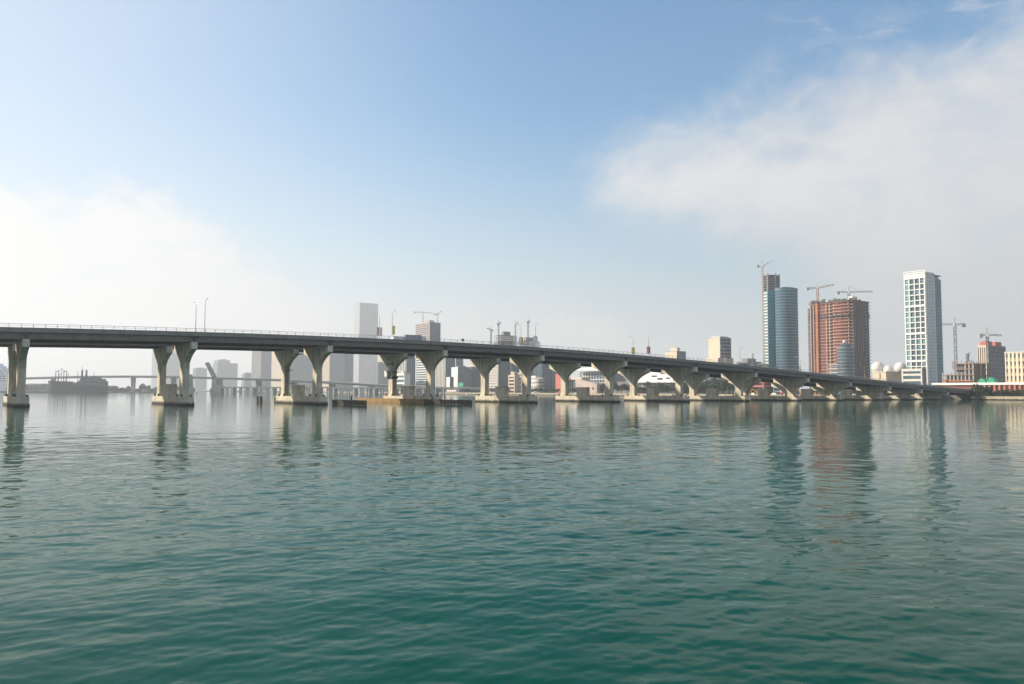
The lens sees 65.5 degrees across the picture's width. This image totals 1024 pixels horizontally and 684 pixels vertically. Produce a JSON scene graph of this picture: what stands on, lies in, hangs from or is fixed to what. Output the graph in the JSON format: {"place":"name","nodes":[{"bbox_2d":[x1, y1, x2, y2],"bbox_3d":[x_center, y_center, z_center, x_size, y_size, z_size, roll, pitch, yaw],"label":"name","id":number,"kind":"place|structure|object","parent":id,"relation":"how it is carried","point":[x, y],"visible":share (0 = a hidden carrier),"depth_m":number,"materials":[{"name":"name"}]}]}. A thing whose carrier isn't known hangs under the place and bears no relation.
{"place":"outdoors","nodes":[
{"label":"outdoors","id":0,"kind":"place"},
{"bbox_2d":[25,383,48,390],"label":"port shed","id":1,"kind":"structure","parent":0,"point":[36,386],"depth_m":1580.61,"materials":[{"name":"metal"}]},
{"bbox_2d":[25,387,36,390],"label":"door","id":2,"kind":"structure","parent":1,"relation":"in","point":[31,388],"depth_m":1579.64,"materials":[{"name":"grey"}]},
{"bbox_2d":[0,391,156,391],"bbox_3d":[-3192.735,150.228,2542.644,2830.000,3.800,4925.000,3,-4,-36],"label":"port ground","id":3,"kind":"structure","parent":0,"point":[108,391],"depth_m":1336.01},
{"bbox_2d":[108,383,194,391],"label":"treeline","id":4,"kind":"object","parent":3,"relation":"on","point":[143,387],"visible":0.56,"depth_m":1511.27,"materials":[{"name":"green plant"}]},
{"bbox_2d":[151,349,179,388],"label":"office tower","id":5,"kind":"structure","parent":0,"point":[173,366],"depth_m":4596.24,"materials":[{"name":"grey concrete"}]},
{"bbox_2d":[193,368,206,390],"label":"apartment block","id":6,"kind":"structure","parent":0,"point":[199,384],"depth_m":4020.14,"materials":[{"name":"grey concrete"}]},
{"bbox_2d":[213,359,237,390],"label":"apartment block","id":7,"kind":"structure","parent":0,"point":[224,368],"depth_m":3901.15,"materials":[{"name":"grey concrete"}]},
{"bbox_2d":[241,373,250,390],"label":"apartment block","id":8,"kind":"structure","parent":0,"point":[245,383],"depth_m":3284.46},
{"bbox_2d":[251,351,271,390],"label":"office tower","id":9,"kind":"structure","parent":0,"point":[261,363],"depth_m":2899.07,"materials":[{"name":"grey concrete"}]},
{"bbox_2d":[271,351,312,390],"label":"office tower","id":10,"kind":"structure","parent":0,"point":[301,367],"depth_m":2734.36,"materials":[{"name":"grey concrete"}]},
{"bbox_2d":[322,353,344,390],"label":"office tower","id":11,"kind":"structure","parent":0,"point":[333,367],"depth_m":2436.48,"materials":[{"name":"grey concrete"}]},
{"bbox_2d":[344,354,353,390],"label":"office tower","id":12,"kind":"structure","parent":0,"point":[348,366],"depth_m":2485.10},
{"bbox_2d":[353,302,377,390],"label":"office tower","id":13,"kind":"structure","parent":0,"point":[365,323],"depth_m":4105.60,"materials":[{"name":"grey concrete"}]},
{"bbox_2d":[375,362,387,391],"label":"office tower","id":14,"kind":"structure","parent":0,"point":[380,369],"depth_m":2129.02,"materials":[{"name":"grey concrete"}]},
{"bbox_2d":[397,371,409,391],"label":"building","id":15,"kind":"structure","parent":0,"point":[403,378],"depth_m":1281.86,"materials":[{"name":"white paint"}]},
{"bbox_2d":[397,356,415,385],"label":"office tower","id":16,"kind":"structure","parent":0,"point":[408,365],"depth_m":1379.10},
{"bbox_2d":[415,359,425,391],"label":"apartment block","id":17,"kind":"structure","parent":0,"point":[420,374],"depth_m":1292.90,"materials":[{"name":"white paint"}]},
{"bbox_2d":[415,320,440,340],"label":"office tower","id":18,"kind":"structure","parent":0,"point":[428,329],"depth_m":1521.79,"materials":[{"name":"concrete"}]},
{"bbox_2d":[435,358,454,386],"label":"office tower","id":19,"kind":"structure","parent":0,"point":[443,369],"depth_m":1236.17,"materials":[{"name":"beige concrete"}]},
{"bbox_2d":[446,377,453,386],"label":"building","id":20,"kind":"structure","parent":0,"point":[449,381],"depth_m":1166.64,"materials":[{"name":"white paint"}]},
{"bbox_2d":[455,359,462,365],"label":"office tower","id":21,"kind":"structure","parent":0,"point":[458,362],"depth_m":1435.67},
{"bbox_2d":[451,366,469,391],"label":"apartment block","id":22,"kind":"structure","parent":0,"point":[460,374],"depth_m":1187.32,"materials":[{"name":"white paint"}]},
{"bbox_2d":[145,390,799,393],"bbox_3d":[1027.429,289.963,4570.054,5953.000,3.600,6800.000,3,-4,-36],"label":"ground","id":23,"kind":"structure","parent":0,"point":[290,391],"depth_m":2085.04,"materials":[{"name":"grey concrete"}]},
{"bbox_2d":[494,331,517,345],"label":"unfinished tower","id":24,"kind":"structure","parent":23,"relation":"on","point":[504,337],"depth_m":1210.85,"materials":[{"name":"concrete"}]},
{"bbox_2d":[487,328,492,343],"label":"tower crane","id":25,"kind":"object","parent":24,"relation":"on","point":[491,330],"visible":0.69,"depth_m":1220.27,"materials":[{"name":"metal"}]},
{"bbox_2d":[508,372,517,392],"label":"apartment block","id":26,"kind":"structure","parent":23,"relation":"on","point":[513,382],"depth_m":1044.73,"materials":[{"name":"beige concrete"}]},
{"bbox_2d":[510,362,518,374],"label":"office tower","id":27,"kind":"structure","parent":23,"relation":"on","point":[514,368],"depth_m":1192.66,"materials":[{"name":"grey glass"}]},
{"bbox_2d":[517,337,539,375],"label":"unfinished tower","id":28,"kind":"structure","parent":23,"relation":"on","point":[528,339],"depth_m":1216.11,"materials":[{"name":"concrete"}]},
{"bbox_2d":[527,320,529,343],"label":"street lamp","id":29,"kind":"object","parent":28,"relation":"on","point":[528,330],"visible":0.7,"depth_m":1218.77,"materials":[{"name":"grey metal"}]},
{"bbox_2d":[617,384,624,392],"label":"tree","id":30,"kind":"object","parent":23,"relation":"on","point":[622,387],"visible":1,"depth_m":871.80,"materials":[{"name":"green plant"}]},
{"bbox_2d":[569,367,719,393],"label":"arena","id":31,"kind":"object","parent":23,"relation":"on","point":[594,378],"visible":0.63,"depth_m":906.35,"materials":[{"name":"white paint"}]},
{"bbox_2d":[643,381,655,387],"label":"tree","id":32,"kind":"object","parent":23,"relation":"on","point":[649,385],"visible":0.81,"depth_m":836.59,"materials":[{"name":"green plant"}]},
{"bbox_2d":[653,382,666,391],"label":"tree","id":33,"kind":"object","parent":23,"relation":"on","point":[658,385],"visible":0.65,"depth_m":828.27,"materials":[{"name":"green plant"}]},
{"bbox_2d":[659,385,669,393],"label":"tree","id":34,"kind":"object","parent":23,"relation":"on","point":[664,387],"visible":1,"depth_m":811.50,"materials":[{"name":"green plant"}]},
{"bbox_2d":[667,383,674,393],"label":"tree","id":35,"kind":"object","parent":23,"relation":"on","point":[670,389],"visible":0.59,"depth_m":816.45,"materials":[{"name":"green plant"}]},
{"bbox_2d":[323,392,1023,399],"bbox_3d":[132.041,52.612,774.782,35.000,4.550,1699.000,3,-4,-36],"label":"seawall","id":36,"kind":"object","parent":23,"relation":"on","point":[972,397],"visible":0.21,"depth_m":776.54,"materials":[{"name":"concrete"}]},
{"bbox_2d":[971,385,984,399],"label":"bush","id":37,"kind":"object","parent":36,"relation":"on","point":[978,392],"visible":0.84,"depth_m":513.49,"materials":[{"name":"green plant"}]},
{"bbox_2d":[696,382,708,391],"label":"tree","id":38,"kind":"object","parent":23,"relation":"on","point":[702,386],"visible":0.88,"depth_m":787.34,"materials":[{"name":"green plant"}]},
{"bbox_2d":[703,378,715,389],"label":"tree","id":39,"kind":"object","parent":23,"relation":"on","point":[705,381],"visible":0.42,"depth_m":796.69,"materials":[{"name":"green plant"}]},
{"bbox_2d":[707,378,727,391],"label":"tree","id":40,"kind":"object","parent":23,"relation":"on","point":[716,384],"visible":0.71,"depth_m":767.36,"materials":[{"name":"green plant"}]},
{"bbox_2d":[708,336,730,357],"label":"office tower","id":41,"kind":"structure","parent":23,"relation":"on","point":[716,344],"depth_m":907.79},
{"bbox_2d":[717,380,729,393],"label":"tree","id":42,"kind":"object","parent":23,"relation":"on","point":[722,385],"visible":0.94,"depth_m":757.14,"materials":[{"name":"green plant"}]},
{"bbox_2d":[725,383,734,393],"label":"tree","id":43,"kind":"object","parent":23,"relation":"on","point":[730,387],"visible":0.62,"depth_m":749.99,"materials":[{"name":"green plant"}]},
{"bbox_2d":[758,363,768,367],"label":"building","id":44,"kind":"structure","parent":23,"relation":"on","point":[763,364],"depth_m":903.87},
{"bbox_2d":[756,261,770,360],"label":"tower crane","id":45,"kind":"object","parent":44,"relation":"on","point":[757,266],"visible":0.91,"depth_m":916.64,"materials":[{"name":"red paint"}]},
{"bbox_2d":[808,308,810,388],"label":"hoist mast","id":46,"kind":"object","parent":23,"relation":"on","point":[809,346],"visible":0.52,"depth_m":868.20,"materials":[{"name":"metal"}]},
{"bbox_2d":[942,360,988,382],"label":"construction frame","id":47,"kind":"object","parent":23,"relation":"on","point":[969,372],"visible":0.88,"depth_m":633.04,"materials":[{"name":"concrete"}]},
{"bbox_2d":[942,317,965,373],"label":"tower crane","id":48,"kind":"object","parent":47,"relation":"on","point":[954,333],"visible":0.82,"depth_m":664.89,"materials":[{"name":"blue paint"}]},
{"bbox_2d":[979,328,999,379],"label":"tower crane","id":49,"kind":"object","parent":47,"relation":"on","point":[987,337],"visible":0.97,"depth_m":635.00,"materials":[{"name":"metal"}]},
{"bbox_2d":[932,382,1023,391],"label":"market hall","id":50,"kind":"structure","parent":23,"relation":"on","point":[1013,386],"depth_m":585.94,"materials":[{"name":"white paint"}]},
{"bbox_2d":[971,384,993,397],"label":"bush","id":51,"kind":"object","parent":23,"relation":"on","point":[984,388],"visible":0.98,"depth_m":513.16,"materials":[{"name":"green plant"}]},
{"bbox_2d":[978,378,986,382],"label":"netted stack","id":52,"kind":"object","parent":23,"relation":"on","point":[982,380],"visible":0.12,"depth_m":600.58,"materials":[{"name":"green fabric"}]},
{"bbox_2d":[987,377,998,382],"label":"netted stack","id":53,"kind":"object","parent":23,"relation":"on","point":[992,380],"visible":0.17,"depth_m":595.50,"materials":[{"name":"green fabric"}]},
{"bbox_2d":[997,389,1009,395],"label":"bush","id":54,"kind":"object","parent":23,"relation":"on","point":[1003,393],"visible":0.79,"depth_m":509.71,"materials":[{"name":"green plant"}]},
{"bbox_2d":[470,367,480,392],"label":"apartment block","id":55,"kind":"structure","parent":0,"point":[475,377],"depth_m":1246.56,"materials":[{"name":"grey concrete"}]},
{"bbox_2d":[489,343,509,392],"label":"office tower","id":56,"kind":"structure","parent":0,"point":[499,373],"depth_m":1120.26,"materials":[{"name":"concrete"}]},
{"bbox_2d":[0,391,1023,683],"bbox_3d":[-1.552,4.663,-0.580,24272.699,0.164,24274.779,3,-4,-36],"label":"water","id":57,"kind":"structure","parent":0,"point":[250,539],"depth_m":24.91,"materials":[{"name":"teal liquid"}]},
{"bbox_2d":[0,364,7,390],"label":"cruise ship","id":58,"kind":"object","parent":57,"relation":"on","point":[3,378],"visible":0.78,"depth_m":1319.52},
{"bbox_2d":[48,366,108,392],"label":"cargo ship","id":59,"kind":"object","parent":57,"relation":"on","point":[98,384],"visible":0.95,"depth_m":1282.39},
{"bbox_2d":[189,374,194,392],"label":"bridge tower","id":60,"kind":"structure","parent":57,"relation":"in","point":[191,389],"depth_m":1151.09,"materials":[{"name":"concrete"}]},
{"bbox_2d":[26,375,494,393],"bbox_3d":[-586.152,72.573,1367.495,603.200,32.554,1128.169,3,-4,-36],"label":"viaduct","id":61,"kind":"object","parent":57,"relation":"in","point":[257,380],"visible":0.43,"depth_m":1313.33,"materials":[{"name":"concrete"}]},
{"bbox_2d":[274,396,366,405],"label":"timber fender","id":62,"kind":"object","parent":57,"relation":"in","point":[351,402],"visible":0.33,"depth_m":254.37,"materials":[{"name":"brown wood"}]},
{"bbox_2d":[205,362,452,393],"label":"drawbridge","id":63,"kind":"object","parent":57,"relation":"in","point":[216,387],"visible":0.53,"depth_m":1099.58,"materials":[{"name":"concrete"}]},
{"bbox_2d":[357,396,471,404],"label":"timber fender","id":64,"kind":"object","parent":57,"relation":"in","point":[435,401],"visible":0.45,"depth_m":290.46,"materials":[{"name":"brown wood"}]},
{"bbox_2d":[0,323,1009,406],"bbox_3d":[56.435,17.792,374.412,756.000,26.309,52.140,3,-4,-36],"label":"road bridge","id":65,"kind":"structure","parent":57,"relation":"in","point":[394,354],"depth_m":308.10,"materials":[{"name":"concrete"}]},
{"bbox_2d":[376,313,381,337],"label":"street lamp","id":66,"kind":"object","parent":65,"relation":"on","point":[379,331],"visible":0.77,"depth_m":303.90,"materials":[{"name":"metal"}]},
{"bbox_2d":[392,310,396,334],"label":"street lamp","id":67,"kind":"object","parent":65,"relation":"on","point":[392,324],"visible":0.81,"depth_m":296.36,"materials":[{"name":"metal"}]},
{"bbox_2d":[391,336,405,339],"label":"van","id":68,"kind":"object","parent":65,"relation":"on","point":[400,337],"visible":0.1,"depth_m":278.99,"materials":[{"name":"white paint"}]},
{"bbox_2d":[402,335,426,340],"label":"box truck","id":69,"kind":"object","parent":65,"relation":"on","point":[420,337],"visible":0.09,"depth_m":282.95,"materials":[{"name":"grey paint"}]},
{"bbox_2d":[519,325,522,344],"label":"street lamp","id":70,"kind":"object","parent":65,"relation":"on","point":[520,340],"visible":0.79,"depth_m":343.35,"materials":[{"name":"metal"}]},
{"bbox_2d":[533,322,539,344],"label":"street lamp","id":71,"kind":"object","parent":65,"relation":"on","point":[535,339],"visible":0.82,"depth_m":335.52,"materials":[{"name":"metal"}]},
{"bbox_2d":[647,334,652,355],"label":"street lamp","id":72,"kind":"object","parent":65,"relation":"on","point":[648,349],"visible":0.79,"depth_m":374.87,"materials":[{"name":"metal"}]},
{"bbox_2d":[0,0,1023,391],"label":"sky","id":73,"kind":"structure","parent":0,"point":[601,174],"materials":[{"name":"blue"}]},
{"bbox_2d":[517,369,521,392],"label":"apartment block","id":74,"kind":"structure","parent":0,"point":[519,374],"depth_m":1042.38,"materials":[{"name":"concrete"}]},
{"bbox_2d":[531,376,539,392],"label":"building","id":75,"kind":"structure","parent":0,"point":[533,382],"depth_m":1001.56,"materials":[{"name":"white paint"}]},
{"bbox_2d":[536,378,544,392],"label":"round building","id":76,"kind":"structure","parent":0,"point":[539,382],"depth_m":986.98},
{"bbox_2d":[533,364,552,392],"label":"office tower","id":77,"kind":"structure","parent":0,"point":[543,371],"depth_m":1038.32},
{"bbox_2d":[553,371,556,392],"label":"apartment block","id":78,"kind":"structure","parent":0,"point":[554,372],"depth_m":1110.61,"materials":[{"name":"grey concrete"}]},
{"bbox_2d":[555,374,560,392],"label":"building","id":79,"kind":"structure","parent":0,"point":[557,381],"depth_m":962.66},
{"bbox_2d":[665,348,685,358],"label":"apartment block","id":80,"kind":"structure","parent":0,"point":[674,352],"depth_m":1038.80,"materials":[{"name":"beige concrete"}]},
{"bbox_2d":[705,358,732,393],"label":"building","id":81,"kind":"structure","parent":0,"point":[730,360],"depth_m":890.53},
{"bbox_2d":[738,358,761,366],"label":"building","id":82,"kind":"structure","parent":0,"point":[747,360],"depth_m":1098.03,"materials":[{"name":"grey concrete"}]},
{"bbox_2d":[748,382,772,393],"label":"building","id":83,"kind":"structure","parent":0,"point":[763,385],"depth_m":761.60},
{"bbox_2d":[762,273,779,367],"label":"glass tower","id":84,"kind":"structure","parent":0,"point":[771,283],"depth_m":935.00,"materials":[{"name":"glass"}]},
{"bbox_2d":[773,387,783,394],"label":"building","id":85,"kind":"structure","parent":0,"point":[776,390],"depth_m":757.75,"materials":[{"name":"white paint"}]},
{"bbox_2d":[775,287,799,394],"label":"glass tower","id":86,"kind":"structure","parent":0,"point":[787,340],"depth_m":888.57,"materials":[{"name":"blue glass"}]},
{"bbox_2d":[809,296,871,394],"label":"unfinished tower","id":87,"kind":"structure","parent":0,"point":[834,323],"depth_m":829.29,"materials":[{"name":"concrete"}]},
{"bbox_2d":[807,282,833,299],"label":"tower crane","id":88,"kind":"object","parent":87,"relation":"on","point":[817,288],"visible":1,"depth_m":854.07,"materials":[{"name":"orange paint"}]},
{"bbox_2d":[837,286,871,296],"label":"tower crane","id":89,"kind":"object","parent":87,"relation":"on","point":[839,292],"visible":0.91,"depth_m":836.71,"materials":[{"name":"metal"}]},
{"bbox_2d":[837,340,854,394],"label":"glass tower","id":90,"kind":"structure","parent":0,"point":[845,359],"depth_m":791.00,"materials":[{"name":"glass"}]},
{"bbox_2d":[871,362,906,381],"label":"domed building","id":91,"kind":"structure","parent":0,"point":[887,372],"depth_m":688.54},
{"bbox_2d":[901,369,926,384],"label":"office block","id":92,"kind":"structure","parent":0,"point":[913,376],"depth_m":656.45,"materials":[{"name":"white concrete"}]},
{"bbox_2d":[903,270,943,385],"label":"apartment tower","id":93,"kind":"structure","parent":0,"point":[924,347],"depth_m":703.02,"materials":[{"name":"white paint"}]},
{"bbox_2d":[926,274,935,384],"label":"side window","id":94,"kind":"structure","parent":93,"relation":"in","point":[926,274],"depth_m":699.16,"materials":[{"name":"teal glass"}]},
{"bbox_2d":[977,341,1005,381],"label":"office tower","id":95,"kind":"structure","parent":0,"point":[997,350],"depth_m":772.94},
{"bbox_2d":[1004,351,1023,381],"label":"cream building","id":96,"kind":"structure","parent":0,"point":[1014,366],"depth_m":591.96,"materials":[{"name":"white paint"}]},
{"bbox_3d":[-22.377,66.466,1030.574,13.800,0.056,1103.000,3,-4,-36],"label":"promenade","id":97,"kind":"structure","parent":0,"visible":0},
{"bbox_2d":[439,388,464,391],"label":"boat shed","id":98,"kind":"object","parent":97,"relation":"on","point":[455,390],"visible":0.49,"depth_m":1104.46,"materials":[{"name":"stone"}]}
]}

